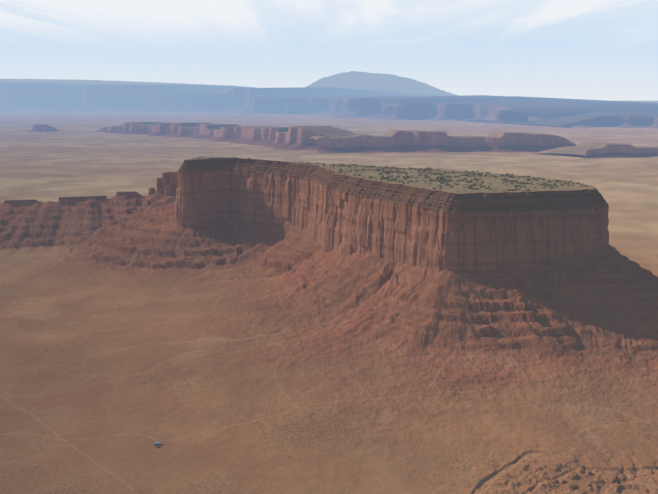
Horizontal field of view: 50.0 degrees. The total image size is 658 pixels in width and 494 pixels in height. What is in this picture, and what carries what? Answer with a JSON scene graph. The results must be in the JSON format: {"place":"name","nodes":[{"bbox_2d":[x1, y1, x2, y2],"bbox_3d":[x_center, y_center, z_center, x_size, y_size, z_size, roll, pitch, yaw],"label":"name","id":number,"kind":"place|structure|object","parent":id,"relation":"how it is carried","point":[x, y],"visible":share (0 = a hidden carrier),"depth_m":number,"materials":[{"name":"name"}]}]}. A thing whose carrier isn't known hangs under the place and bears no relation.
{"place":"outdoors","nodes":[
{"label":"outdoors","id":0,"kind":"place"},
{"bbox_2d":[0,79,227,85],"bbox_3d":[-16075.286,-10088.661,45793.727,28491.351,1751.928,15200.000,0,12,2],"label":"ridge","id":1,"kind":"structure","parent":0,"point":[62,81],"depth_m":44810.32,"materials":[{"name":"blue stone"}]},
{"bbox_2d":[93,122,355,150],"bbox_3d":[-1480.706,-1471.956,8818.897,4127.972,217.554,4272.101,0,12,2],"label":"cliffs","id":2,"kind":"structure","parent":0,"point":[291,138],"depth_m":8124.47,"materials":[{"name":"brown stone"}]},
{"bbox_2d":[0,101,657,493],"bbox_3d":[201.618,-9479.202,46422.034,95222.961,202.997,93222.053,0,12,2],"label":"terrain","id":3,"kind":"structure","parent":0,"point":[234,357],"depth_m":1337.36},
{"bbox_2d":[4,200,36,205],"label":"ledge rock","id":4,"kind":"object","parent":3,"relation":"on","point":[20,202],"visible":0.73,"depth_m":2524.28,"materials":[{"name":"stone"}]},
{"bbox_2d":[26,124,59,131],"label":"butte","id":5,"kind":"object","parent":3,"relation":"on","point":[40,128],"visible":0.96,"depth_m":10405.46,"materials":[{"name":"brown stone"}]},
{"bbox_2d":[58,196,106,204],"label":"ledge rock","id":6,"kind":"object","parent":3,"relation":"on","point":[66,200],"visible":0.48,"depth_m":2552.00,"materials":[{"name":"stone"}]},
{"bbox_2d":[116,192,137,196],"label":"ledge rock","id":7,"kind":"object","parent":3,"relation":"on","point":[129,194],"visible":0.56,"depth_m":2611.80,"materials":[{"name":"stone"}]},
{"bbox_2d":[148,172,176,196],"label":"rock spires","id":8,"kind":"object","parent":3,"relation":"on","point":[167,186],"visible":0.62,"depth_m":2610.00,"materials":[{"name":"stone"}]},
{"bbox_2d":[0,83,657,124],"bbox_3d":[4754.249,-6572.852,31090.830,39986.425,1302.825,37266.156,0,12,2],"label":"plateau","id":9,"kind":"structure","parent":3,"relation":"on","point":[332,102],"depth_m":22387.19,"materials":[{"name":"blue stone"}]},
{"bbox_2d":[455,111,657,128],"bbox_3d":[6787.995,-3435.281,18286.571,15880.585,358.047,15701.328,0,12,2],"label":"plateau","id":10,"kind":"structure","parent":3,"relation":"on","point":[632,119],"depth_m":11944.04,"materials":[{"name":"brown stone"}]},
{"bbox_2d":[0,0,657,100],"label":"sky","id":11,"kind":"structure","parent":0,"point":[607,50],"materials":[{"name":"blue"}]},
{"bbox_2d":[306,71,458,95],"bbox_3d":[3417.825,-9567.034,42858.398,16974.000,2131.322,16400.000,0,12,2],"label":"mountain dome","id":12,"kind":"structure","parent":0,"point":[370,81],"depth_m":40274.84,"materials":[{"name":"blue stone"}]},
{"bbox_2d":[174,158,608,272],"bbox_3d":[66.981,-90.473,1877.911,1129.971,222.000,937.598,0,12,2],"label":"mesa cliff","id":13,"kind":"structure","parent":0,"point":[344,215],"depth_m":1552.11,"materials":[{"name":"stone"}]},
{"bbox_2d":[190,157,595,193],"bbox_3d":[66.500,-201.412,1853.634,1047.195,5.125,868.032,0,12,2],"label":"mesa top","id":14,"kind":"structure","parent":13,"relation":"attached to","point":[487,180],"depth_m":1620.21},
{"bbox_2d":[193,156,587,191],"bbox_3d":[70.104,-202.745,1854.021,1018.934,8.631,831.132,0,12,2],"label":"shrubs","id":15,"kind":"object","parent":14,"relation":"on","point":[382,177],"visible":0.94,"depth_m":1666.93,"materials":[{"name":"green plant"}]},
{"bbox_2d":[309,130,575,153],"bbox_3d":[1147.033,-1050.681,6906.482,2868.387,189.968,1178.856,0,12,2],"label":"cliffs","id":16,"kind":"structure","parent":0,"point":[398,141],"depth_m":6642.55,"materials":[{"name":"brown stone"}]},
{"bbox_2d":[534,142,657,157],"bbox_3d":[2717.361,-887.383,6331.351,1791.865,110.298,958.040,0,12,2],"label":"cliffs","id":17,"kind":"structure","parent":0,"point":[602,150],"depth_m":6035.78,"materials":[{"name":"brown stone"}]}
]}

